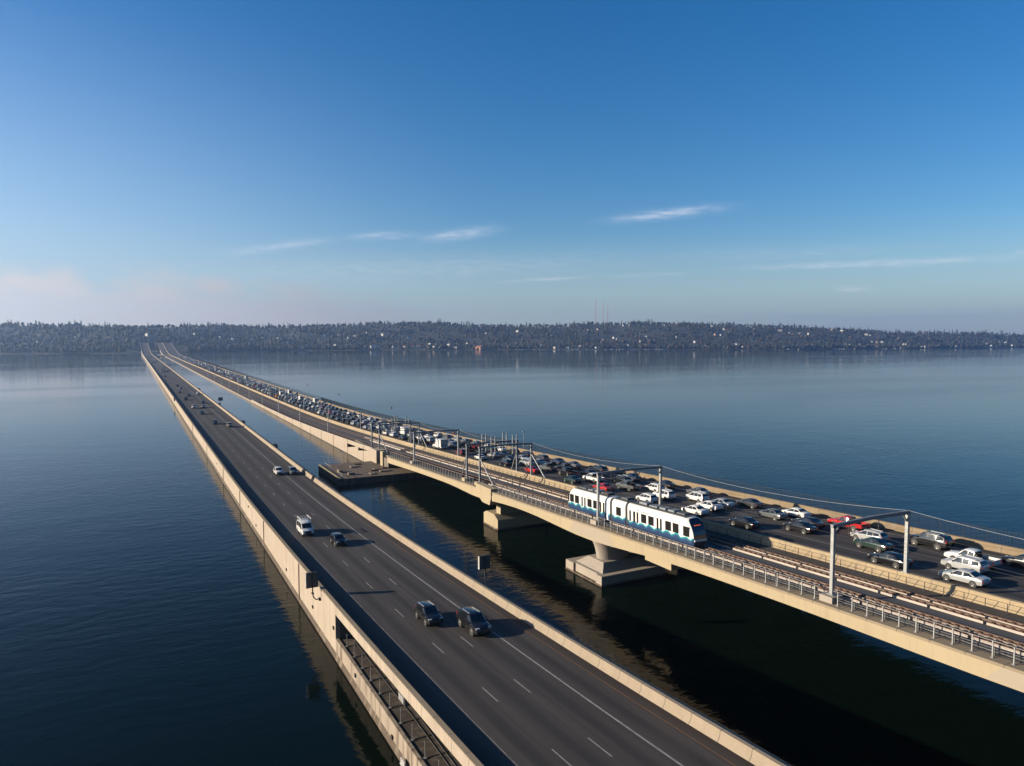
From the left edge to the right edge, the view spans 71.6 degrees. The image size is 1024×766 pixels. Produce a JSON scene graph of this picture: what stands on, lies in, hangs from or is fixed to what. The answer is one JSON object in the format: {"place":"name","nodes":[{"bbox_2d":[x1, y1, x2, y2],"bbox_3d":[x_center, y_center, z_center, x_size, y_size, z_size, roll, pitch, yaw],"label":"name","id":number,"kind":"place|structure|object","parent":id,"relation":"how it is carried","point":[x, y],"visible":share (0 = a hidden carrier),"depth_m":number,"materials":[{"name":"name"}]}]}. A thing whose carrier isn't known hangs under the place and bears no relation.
{"place":"outdoors","nodes":[
{"label":"outdoors","id":0,"kind":"place"},
{"bbox_2d":[0,348,1023,765],"bbox_3d":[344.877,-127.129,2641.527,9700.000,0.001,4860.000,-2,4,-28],"label":"water","id":1,"kind":"structure","parent":0,"point":[152,612],"depth_m":133.91,"materials":[{"name":"blue liquid"}]},
{"bbox_2d":[318,461,428,485],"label":"pontoon platform","id":2,"kind":"structure","parent":1,"relation":"on","point":[343,474],"depth_m":187.93,"materials":[{"name":"concrete"}]},
{"bbox_2d":[140,342,791,765],"bbox_3d":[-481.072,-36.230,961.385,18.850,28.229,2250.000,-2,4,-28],"label":"highway bridge","id":3,"kind":"structure","parent":1,"relation":"on","point":[336,626],"depth_m":72.61,"materials":[{"name":"concrete"}]},
{"bbox_2d":[139,340,148,349],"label":"tunnel portal","id":4,"kind":"object","parent":3,"relation":"on","point":[143,341],"visible":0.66,"depth_m":1943.47,"materials":[{"name":"concrete"}]},
{"bbox_2d":[305,571,320,600],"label":"roadside sign","id":5,"kind":"object","parent":3,"relation":"attached to","point":[311,579],"visible":1,"depth_m":88.00,"materials":[{"name":"metal"}]},
{"bbox_2d":[398,690,409,705],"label":"deck cabinet","id":6,"kind":"object","parent":3,"relation":"on","point":[403,700],"visible":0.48,"depth_m":67.55,"materials":[{"name":"grey paint"}]},
{"bbox_2d":[354,640,455,765],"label":"conduit","id":7,"kind":"object","parent":3,"relation":"on","point":[414,718],"visible":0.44,"depth_m":63.85,"materials":[{"name":"metal"}]},
{"bbox_2d":[399,707,419,724],"bbox_3d":[-8.305,30.012,65.189,4.300,1.498,0.300,-2,4,-28],"label":"deck stanchion","id":8,"kind":"object","parent":3,"relation":"on","point":[400,722],"visible":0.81,"depth_m":64.26,"materials":[{"name":"metal"}]},
{"bbox_2d":[410,723,434,741],"bbox_3d":[-6.872,30.179,62.512,4.300,1.498,0.300,-2,4,-28],"label":"deck stanchion","id":9,"kind":"object","parent":3,"relation":"on","point":[412,739],"visible":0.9,"depth_m":61.61,"materials":[{"name":"metal"}]},
{"bbox_2d":[423,747,449,759],"bbox_3d":[-5.440,30.345,59.836,4.300,1.498,0.300,-2,4,-28],"label":"deck stanchion","id":10,"kind":"object","parent":3,"relation":"on","point":[425,757],"visible":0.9,"depth_m":59.13,"materials":[{"name":"metal"}]},
{"bbox_2d":[141,343,754,765],"bbox_3d":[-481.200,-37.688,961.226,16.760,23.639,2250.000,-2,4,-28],"label":"road","id":11,"kind":"structure","parent":3,"relation":"on","point":[517,723],"depth_m":69.72,"materials":[{"name":"asphalt"}]},
{"bbox_2d":[273,466,282,474],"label":"suv car","id":12,"kind":"object","parent":11,"relation":"on","point":[277,470],"visible":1,"depth_m":176.91,"materials":[{"name":"white paint"}]},
{"bbox_2d":[287,466,297,474],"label":"suv car","id":13,"kind":"object","parent":11,"relation":"on","point":[291,469],"visible":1,"depth_m":177.08,"materials":[{"name":"grey paint"}]},
{"bbox_2d":[296,515,313,535],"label":"passenger van","id":14,"kind":"object","parent":11,"relation":"on","point":[304,526],"visible":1,"depth_m":118.75,"materials":[{"name":"white paint"}]},
{"bbox_2d":[151,363,517,765],"bbox_3d":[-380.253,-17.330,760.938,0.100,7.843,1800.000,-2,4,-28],"label":"edge line","id":15,"kind":"object","parent":11,"relation":"on","point":[382,628],"visible":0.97,"depth_m":72.36,"materials":[{"name":"paint"}]},
{"bbox_2d":[330,532,346,546],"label":"hatchback car","id":16,"kind":"object","parent":11,"relation":"on","point":[337,538],"visible":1,"depth_m":112.03,"materials":[{"name":"black paint"}]},
{"bbox_2d":[244,481,471,611],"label":"expansion joints","id":17,"kind":"object","parent":11,"relation":"on","point":[389,603],"visible":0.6,"depth_m":85.55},
{"bbox_2d":[149,354,683,765],"bbox_3d":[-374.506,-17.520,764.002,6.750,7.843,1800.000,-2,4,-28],"label":"road markings","id":18,"kind":"object","parent":11,"relation":"on","point":[670,757],"visible":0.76,"depth_m":66.80,"materials":[{"name":"white paint"}]},
{"bbox_2d":[414,600,442,625],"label":"suv car","id":19,"kind":"object","parent":11,"relation":"on","point":[427,612],"visible":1,"depth_m":77.87,"materials":[{"name":"black paint"}]},
{"bbox_2d":[158,360,735,765],"bbox_3d":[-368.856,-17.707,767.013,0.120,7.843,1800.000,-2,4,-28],"label":"edge line","id":20,"kind":"object","parent":11,"relation":"on","point":[529,633],"visible":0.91,"depth_m":69.51,"materials":[{"name":"white paint"}]},
{"bbox_2d":[456,606,491,635],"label":"suv car","id":21,"kind":"object","parent":11,"relation":"on","point":[473,620],"visible":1,"depth_m":74.91,"materials":[{"name":"black paint"}]},
{"bbox_2d":[478,554,489,582],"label":"roadside sign","id":22,"kind":"object","parent":3,"relation":"attached to","point":[483,561],"visible":0.98,"depth_m":90.19,"materials":[{"name":"metal"}]},
{"bbox_2d":[476,482,549,530],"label":"bridge pier","id":23,"kind":"structure","parent":1,"relation":"in","point":[502,517],"depth_m":139.39,"materials":[{"name":"concrete"}]},
{"bbox_2d":[157,342,1023,692],"bbox_3d":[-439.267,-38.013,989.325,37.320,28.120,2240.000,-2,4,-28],"label":"rail bridge","id":24,"kind":"structure","parent":1,"relation":"in","point":[979,662],"depth_m":89.41,"materials":[{"name":"concrete"}]},
{"bbox_2d":[156,340,171,349],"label":"tunnel portal","id":25,"kind":"object","parent":24,"relation":"on","point":[163,341],"visible":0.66,"depth_m":1967.59,"materials":[{"name":"concrete"}]},
{"bbox_2d":[365,437,405,449],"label":"guard beam","id":26,"kind":"structure","parent":24,"relation":"on","point":[386,445],"depth_m":218.63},
{"bbox_2d":[370,415,411,447],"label":"overhead gantry","id":27,"kind":"object","parent":24,"relation":"on","point":[372,425],"visible":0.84,"depth_m":212.59,"materials":[{"name":"metal"}]},
{"bbox_2d":[237,378,1020,558],"bbox_3d":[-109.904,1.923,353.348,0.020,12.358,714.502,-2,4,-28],"label":"messenger wire","id":28,"kind":"object","parent":27,"relation":"attached to","point":[715,494],"visible":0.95,"depth_m":93.38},
{"bbox_2d":[251,384,1021,562],"bbox_3d":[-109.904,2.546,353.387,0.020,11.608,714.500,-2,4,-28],"label":"contact wire","id":29,"kind":"object","parent":27,"relation":"hanging from","point":[729,499],"visible":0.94,"depth_m":90.89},
{"bbox_2d":[378,417,426,451],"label":"overhead gantry","id":30,"kind":"object","parent":24,"relation":"on","point":[395,423],"visible":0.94,"depth_m":207.24,"materials":[{"name":"metal"}]},
{"bbox_2d":[410,429,459,463],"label":"overhead gantry","id":31,"kind":"object","parent":24,"relation":"on","point":[440,431],"visible":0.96,"depth_m":181.15,"materials":[{"name":"metal"}]},
{"bbox_2d":[413,459,460,479],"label":"guard railing","id":32,"kind":"object","parent":24,"relation":"on","point":[436,469],"visible":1,"depth_m":163.82,"materials":[{"name":"metal"}]},
{"bbox_2d":[462,432,518,480],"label":"overhead gantry","id":33,"kind":"object","parent":24,"relation":"on","point":[485,451],"visible":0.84,"depth_m":152.99,"materials":[{"name":"metal"}]},
{"bbox_2d":[474,435,544,486],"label":"overhead gantry","id":34,"kind":"object","parent":24,"relation":"on","point":[495,446],"visible":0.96,"depth_m":146.99,"materials":[{"name":"metal"}]},
{"bbox_2d":[255,388,1022,574],"bbox_3d":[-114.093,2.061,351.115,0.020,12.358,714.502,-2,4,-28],"label":"messenger wire","id":35,"kind":"object","parent":34,"relation":"attached to","point":[729,507],"visible":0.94,"depth_m":83.73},
{"bbox_2d":[496,485,588,522],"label":"guard railing","id":36,"kind":"object","parent":24,"relation":"on","point":[544,504],"visible":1,"depth_m":120.49,"materials":[{"name":"metal"}]},
{"bbox_2d":[160,347,1023,656],"bbox_3d":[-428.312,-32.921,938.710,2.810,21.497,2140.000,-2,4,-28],"label":"railway track","id":37,"kind":"structure","parent":24,"relation":"on","point":[1002,643],"depth_m":77.10,"materials":[{"name":"metal"}]},
{"bbox_2d":[568,485,706,546],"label":"light rail train","id":38,"kind":"object","parent":37,"relation":"on","point":[678,525],"visible":0.99,"depth_m":101.00,"materials":[{"name":"metal"}]},
{"bbox_2d":[163,343,1023,601],"bbox_3d":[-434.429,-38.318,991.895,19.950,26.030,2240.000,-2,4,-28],"label":"road","id":39,"kind":"structure","parent":24,"relation":"on","point":[1001,579],"depth_m":99.29,"materials":[{"name":"asphalt"}]},
{"bbox_2d":[172,354,233,374],"bbox_3d":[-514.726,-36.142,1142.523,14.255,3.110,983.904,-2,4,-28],"label":"distant traffic","id":40,"kind":"object","parent":39,"relation":"on","point":[217,370],"visible":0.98,"depth_m":924.41,"materials":[{"name":"white paint"}]},
{"bbox_2d":[399,426,409,434],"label":"box truck","id":41,"kind":"object","parent":39,"relation":"on","point":[404,432],"visible":0.73,"depth_m":245.33,"materials":[{"name":"white paint"}]},
{"bbox_2d":[420,438,429,444],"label":"pickup truck","id":42,"kind":"object","parent":39,"relation":"on","point":[425,440],"visible":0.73,"depth_m":218.70,"materials":[{"name":"black paint"}]},
{"bbox_2d":[432,438,447,449],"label":"box truck","id":43,"kind":"object","parent":39,"relation":"on","point":[440,443],"visible":1,"depth_m":205.20,"materials":[{"name":"white paint"}]},
{"bbox_2d":[448,441,456,447],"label":"suv car","id":44,"kind":"object","parent":39,"relation":"on","point":[452,443],"visible":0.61,"depth_m":209.19,"materials":[{"name":"silver metal"}]},
{"bbox_2d":[455,448,465,455],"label":"suv car","id":45,"kind":"object","parent":39,"relation":"on","point":[462,451],"visible":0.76,"depth_m":191.98,"materials":[{"name":"red paint"}]},
{"bbox_2d":[474,454,486,459],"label":"coupe car","id":46,"kind":"object","parent":39,"relation":"on","point":[477,456],"visible":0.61,"depth_m":182.22,"materials":[{"name":"white paint"}]},
{"bbox_2d":[498,458,512,466],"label":"suv car","id":47,"kind":"object","parent":39,"relation":"on","point":[506,462],"visible":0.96,"depth_m":169.74,"materials":[{"name":"black paint"}]},
{"bbox_2d":[502,455,515,461],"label":"sedan car","id":48,"kind":"object","parent":39,"relation":"on","point":[511,457],"visible":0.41,"depth_m":177.99,"materials":[{"name":"black paint"}]},
{"bbox_2d":[519,457,535,466],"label":"suv car","id":49,"kind":"object","parent":39,"relation":"on","point":[526,462],"visible":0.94,"depth_m":169.17,"materials":[{"name":"silver metal"}]},
{"bbox_2d":[525,466,540,473],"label":"sedan car","id":50,"kind":"object","parent":39,"relation":"on","point":[535,469],"visible":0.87,"depth_m":158.27,"materials":[{"name":"red paint"}]},
{"bbox_2d":[535,459,546,464],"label":"sedan car","id":51,"kind":"object","parent":39,"relation":"on","point":[540,461],"visible":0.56,"depth_m":170.09,"materials":[{"name":"blue metal"}]},
{"bbox_2d":[534,454,548,460],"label":"suv car","id":52,"kind":"object","parent":39,"relation":"on","point":[541,456],"visible":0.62,"depth_m":177.30,"materials":[{"name":"grey paint"}]},
{"bbox_2d":[539,463,557,471],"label":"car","id":53,"kind":"object","parent":39,"relation":"on","point":[547,467],"visible":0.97,"depth_m":161.00,"materials":[{"name":"grey paint"}]},
{"bbox_2d":[550,458,564,464],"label":"sedan car","id":54,"kind":"object","parent":39,"relation":"on","point":[558,461],"visible":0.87,"depth_m":171.13,"materials":[{"name":"blue paint"}]},
{"bbox_2d":[557,462,576,470],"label":"pickup truck","id":55,"kind":"object","parent":39,"relation":"on","point":[561,466],"visible":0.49,"depth_m":160.72,"materials":[{"name":"grey paint"}]},
{"bbox_2d":[557,467,577,475],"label":"pickup truck","id":56,"kind":"object","parent":39,"relation":"on","point":[569,471],"visible":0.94,"depth_m":154.06,"materials":[{"name":"black paint"}]},
{"bbox_2d":[563,475,581,483],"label":"sedan car","id":57,"kind":"object","parent":39,"relation":"on","point":[572,479],"visible":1,"depth_m":144.01,"materials":[{"name":"green paint"}]},
{"bbox_2d":[568,461,581,467],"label":"sedan car","id":58,"kind":"object","parent":39,"relation":"on","point":[576,463],"visible":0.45,"depth_m":164.87,"materials":[{"name":"grey paint"}]},
{"bbox_2d":[581,469,596,475],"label":"sedan car","id":59,"kind":"object","parent":39,"relation":"on","point":[587,471],"visible":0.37,"depth_m":152.75,"materials":[{"name":"black paint"}]},
{"bbox_2d":[582,472,604,482],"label":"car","id":60,"kind":"object","parent":39,"relation":"on","point":[592,476],"visible":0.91,"depth_m":145.19,"materials":[{"name":"white paint"}]},
{"bbox_2d":[589,464,608,471],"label":"suv car","id":61,"kind":"object","parent":39,"relation":"on","point":[602,468],"visible":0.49,"depth_m":155.01,"materials":[{"name":"black paint"}]},
{"bbox_2d":[593,483,613,490],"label":"sedan car","id":62,"kind":"object","parent":39,"relation":"on","point":[604,485],"visible":0.71,"depth_m":134.11,"materials":[{"name":"red paint"}]},
{"bbox_2d":[612,474,631,482],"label":"suv car","id":63,"kind":"object","parent":39,"relation":"on","point":[622,477],"visible":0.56,"depth_m":142.28,"materials":[{"name":"black paint"}]},
{"bbox_2d":[616,480,640,490],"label":"car","id":64,"kind":"object","parent":39,"relation":"on","point":[623,483],"visible":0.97,"depth_m":135.53,"materials":[{"name":"grey paint"}]},
{"bbox_2d":[626,473,641,480],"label":"sedan car","id":65,"kind":"object","parent":39,"relation":"on","point":[635,476],"visible":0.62,"depth_m":145.13,"materials":[{"name":"blue paint"}]},
{"bbox_2d":[636,493,657,502],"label":"hatchback car","id":66,"kind":"object","parent":39,"relation":"on","point":[650,497],"visible":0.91,"depth_m":122.80,"materials":[{"name":"white paint"}]},
{"bbox_2d":[644,483,664,491],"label":"hatchback car","id":67,"kind":"object","parent":39,"relation":"on","point":[654,486],"visible":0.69,"depth_m":133.16,"materials":[{"name":"white paint"}]},
{"bbox_2d":[652,489,675,500],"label":"suv car","id":68,"kind":"object","parent":39,"relation":"on","point":[665,496],"visible":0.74,"depth_m":124.86,"materials":[{"name":"white paint"}]},
{"bbox_2d":[654,480,675,488],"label":"sedan car","id":69,"kind":"object","parent":39,"relation":"on","point":[670,484],"visible":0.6,"depth_m":135.88,"materials":[{"name":"black paint"}]},
{"bbox_2d":[681,504,708,515],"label":"sedan car","id":70,"kind":"object","parent":39,"relation":"on","point":[696,510],"visible":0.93,"depth_m":112.30,"materials":[{"name":"white paint"}]},
{"bbox_2d":[685,491,709,501],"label":"suv car","id":71,"kind":"object","parent":39,"relation":"on","point":[697,496],"visible":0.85,"depth_m":122.63,"materials":[{"name":"white paint"}]},
{"bbox_2d":[687,487,710,495],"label":"sedan car","id":72,"kind":"object","parent":39,"relation":"on","point":[689,491],"visible":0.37,"depth_m":128.16,"materials":[{"name":"grey paint"}]},
{"bbox_2d":[696,500,723,511],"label":"sedan car","id":73,"kind":"object","parent":39,"relation":"on","point":[710,505],"visible":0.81,"depth_m":115.55,"materials":[{"name":"white paint"}]},
{"bbox_2d":[714,498,735,508],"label":"sedan car","id":74,"kind":"object","parent":39,"relation":"on","point":[726,503],"visible":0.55,"depth_m":117.02,"materials":[{"name":"silver metal"}]},
{"bbox_2d":[430,444,1021,591],"bbox_3d":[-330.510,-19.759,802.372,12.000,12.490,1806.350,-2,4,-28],"label":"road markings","id":75,"kind":"object","parent":39,"relation":"on","point":[803,537],"visible":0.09,"depth_m":98.61,"materials":[{"name":"white paint"}]},
{"bbox_2d":[729,516,760,529],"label":"sedan car","id":76,"kind":"object","parent":39,"relation":"on","point":[747,522],"visible":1,"depth_m":103.22,"materials":[{"name":"black paint"}]},
{"bbox_2d":[736,498,763,508],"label":"coupe car","id":77,"kind":"object","parent":39,"relation":"on","point":[756,503],"visible":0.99,"depth_m":117.33,"materials":[{"name":"grey paint"}]},
{"bbox_2d":[756,508,787,520],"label":"sedan car","id":78,"kind":"object","parent":39,"relation":"on","point":[774,513],"visible":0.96,"depth_m":108.55,"materials":[{"name":"grey paint"}]},
{"bbox_2d":[781,507,811,517],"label":"coupe car","id":79,"kind":"object","parent":39,"relation":"on","point":[799,513],"visible":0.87,"depth_m":109.28,"materials":[{"name":"white paint"}]},
{"bbox_2d":[783,521,817,533],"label":"sedan car","id":80,"kind":"object","parent":39,"relation":"on","point":[802,526],"visible":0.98,"depth_m":99.85,"materials":[{"name":"black paint"}]},
{"bbox_2d":[791,516,825,528],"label":"sedan car","id":81,"kind":"object","parent":39,"relation":"on","point":[811,520],"visible":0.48,"depth_m":102.16,"materials":[{"name":"black paint"}]},
{"bbox_2d":[827,515,869,530],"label":"pickup truck","id":82,"kind":"object","parent":39,"relation":"on","point":[863,525],"visible":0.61,"depth_m":101.29,"materials":[{"name":"red paint"}]},
{"bbox_2d":[850,528,889,541],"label":"station wagon","id":83,"kind":"object","parent":39,"relation":"on","point":[857,534],"visible":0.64,"depth_m":94.28,"materials":[{"name":"silver metal"}]},
{"bbox_2d":[853,537,893,552],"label":"sedan car","id":84,"kind":"object","parent":39,"relation":"on","point":[866,542],"visible":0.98,"depth_m":90.08,"materials":[{"name":"green paint"}]},
{"bbox_2d":[867,551,912,568],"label":"sedan car","id":85,"kind":"object","parent":39,"relation":"on","point":[895,560],"visible":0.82,"depth_m":83.31,"materials":[{"name":"black paint"}]},
{"bbox_2d":[909,530,954,549],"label":"suv car","id":86,"kind":"object","parent":39,"relation":"on","point":[929,536],"visible":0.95,"depth_m":90.54,"materials":[{"name":"black paint"}]},
{"bbox_2d":[938,568,991,587],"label":"sedan car","id":87,"kind":"object","parent":39,"relation":"on","point":[973,578],"visible":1,"depth_m":75.89,"materials":[{"name":"silver metal"}]},
{"bbox_2d":[941,554,990,573],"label":"suv car","id":88,"kind":"object","parent":39,"relation":"on","point":[948,564],"visible":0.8,"depth_m":80.06,"materials":[{"name":"silver metal"}]},
{"bbox_2d":[944,548,1001,566],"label":"pickup truck","id":89,"kind":"object","parent":39,"relation":"on","point":[992,561],"visible":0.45,"depth_m":82.82,"materials":[{"name":"white paint"}]},
{"bbox_2d":[1000,554,1023,566],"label":"sedan car","id":90,"kind":"object","parent":39,"relation":"on","point":[1009,561],"visible":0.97,"depth_m":82.08,"materials":[{"name":"black paint"}]},
{"bbox_2d":[172,357,1023,635],"bbox_3d":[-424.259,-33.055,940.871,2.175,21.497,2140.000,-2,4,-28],"label":"railway track","id":91,"kind":"structure","parent":24,"relation":"on","point":[1005,624],"depth_m":79.90,"materials":[{"name":"metal"}]},
{"bbox_2d":[182,354,1023,547],"bbox_3d":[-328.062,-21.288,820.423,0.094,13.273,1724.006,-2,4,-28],"label":"concrete barrier","id":92,"kind":"object","parent":24,"relation":"on","point":[665,471],"visible":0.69,"depth_m":147.75,"materials":[{"name":"concrete"}]},
{"bbox_2d":[590,466,662,524],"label":"overhead gantry","id":93,"kind":"object","parent":24,"relation":"on","point":[594,521],"visible":0.83,"depth_m":109.20,"materials":[{"name":"metal"}]},
{"bbox_2d":[596,516,817,598],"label":"guard railing","id":94,"kind":"object","parent":24,"relation":"on","point":[704,557],"visible":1,"depth_m":86.29,"materials":[{"name":"metal"}]},
{"bbox_2d":[424,448,1023,613],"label":"concrete barrier","id":95,"kind":"object","parent":24,"relation":"on","point":[787,549],"visible":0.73,"depth_m":85.04,"materials":[{"name":"concrete"}]},
{"bbox_2d":[492,486,1023,663],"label":"railing","id":96,"kind":"object","parent":24,"relation":"attached to","point":[919,625],"visible":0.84,"depth_m":74.36,"materials":[{"name":"metal"}]},
{"bbox_2d":[819,510,910,603],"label":"overhead gantry","id":97,"kind":"object","parent":24,"relation":"on","point":[828,596],"visible":0.97,"depth_m":72.67,"materials":[{"name":"metal"}]},
{"bbox_2d":[240,376,1023,539],"bbox_3d":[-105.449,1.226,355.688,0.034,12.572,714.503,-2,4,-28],"label":"static wire","id":98,"kind":"object","parent":97,"relation":"attached to","point":[729,484],"visible":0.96,"depth_m":95.51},
{"bbox_2d":[832,591,1023,664],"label":"guard railing","id":99,"kind":"object","parent":24,"relation":"on","point":[952,643],"visible":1,"depth_m":62.10,"materials":[{"name":"metal"}]},
{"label":"catenary pole","id":100,"kind":"object","parent":24,"relation":"on","visible":0},
{"bbox_2d":[216,373,1020,577],"bbox_3d":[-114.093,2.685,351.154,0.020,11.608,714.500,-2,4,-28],"label":"contact wire","id":101,"kind":"object","parent":100,"relation":"hanging from","point":[728,509],"visible":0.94,"depth_m":83.54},
{"bbox_2d":[566,541,664,587],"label":"bridge pier","id":102,"kind":"structure","parent":1,"relation":"in","point":[605,565],"depth_m":110.11,"materials":[{"name":"concrete"}]},
{"bbox_2d":[645,556,681,570],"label":"bridge pier","id":103,"kind":"structure","parent":1,"relation":"in","point":[668,566],"depth_m":94.95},
{"bbox_2d":[0,324,1023,353],"bbox_3d":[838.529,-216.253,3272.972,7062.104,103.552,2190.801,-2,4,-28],"label":"hills","id":104,"kind":"structure","parent":0,"point":[618,329],"depth_m":2657.84,"materials":[{"name":"plant"}]},
{"bbox_2d":[0,318,1023,352],"bbox_3d":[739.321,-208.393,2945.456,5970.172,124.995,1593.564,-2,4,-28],"label":"forest","id":105,"kind":"object","parent":104,"relation":"on","point":[42,347],"visible":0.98,"depth_m":2553.44,"materials":[{"name":"tree foliage"},{"name":"bark"}]},
{"bbox_2d":[0,0,1023,334],"label":"sky","id":106,"kind":"structure","parent":0,"point":[842,164],"materials":[{"name":"blue"}]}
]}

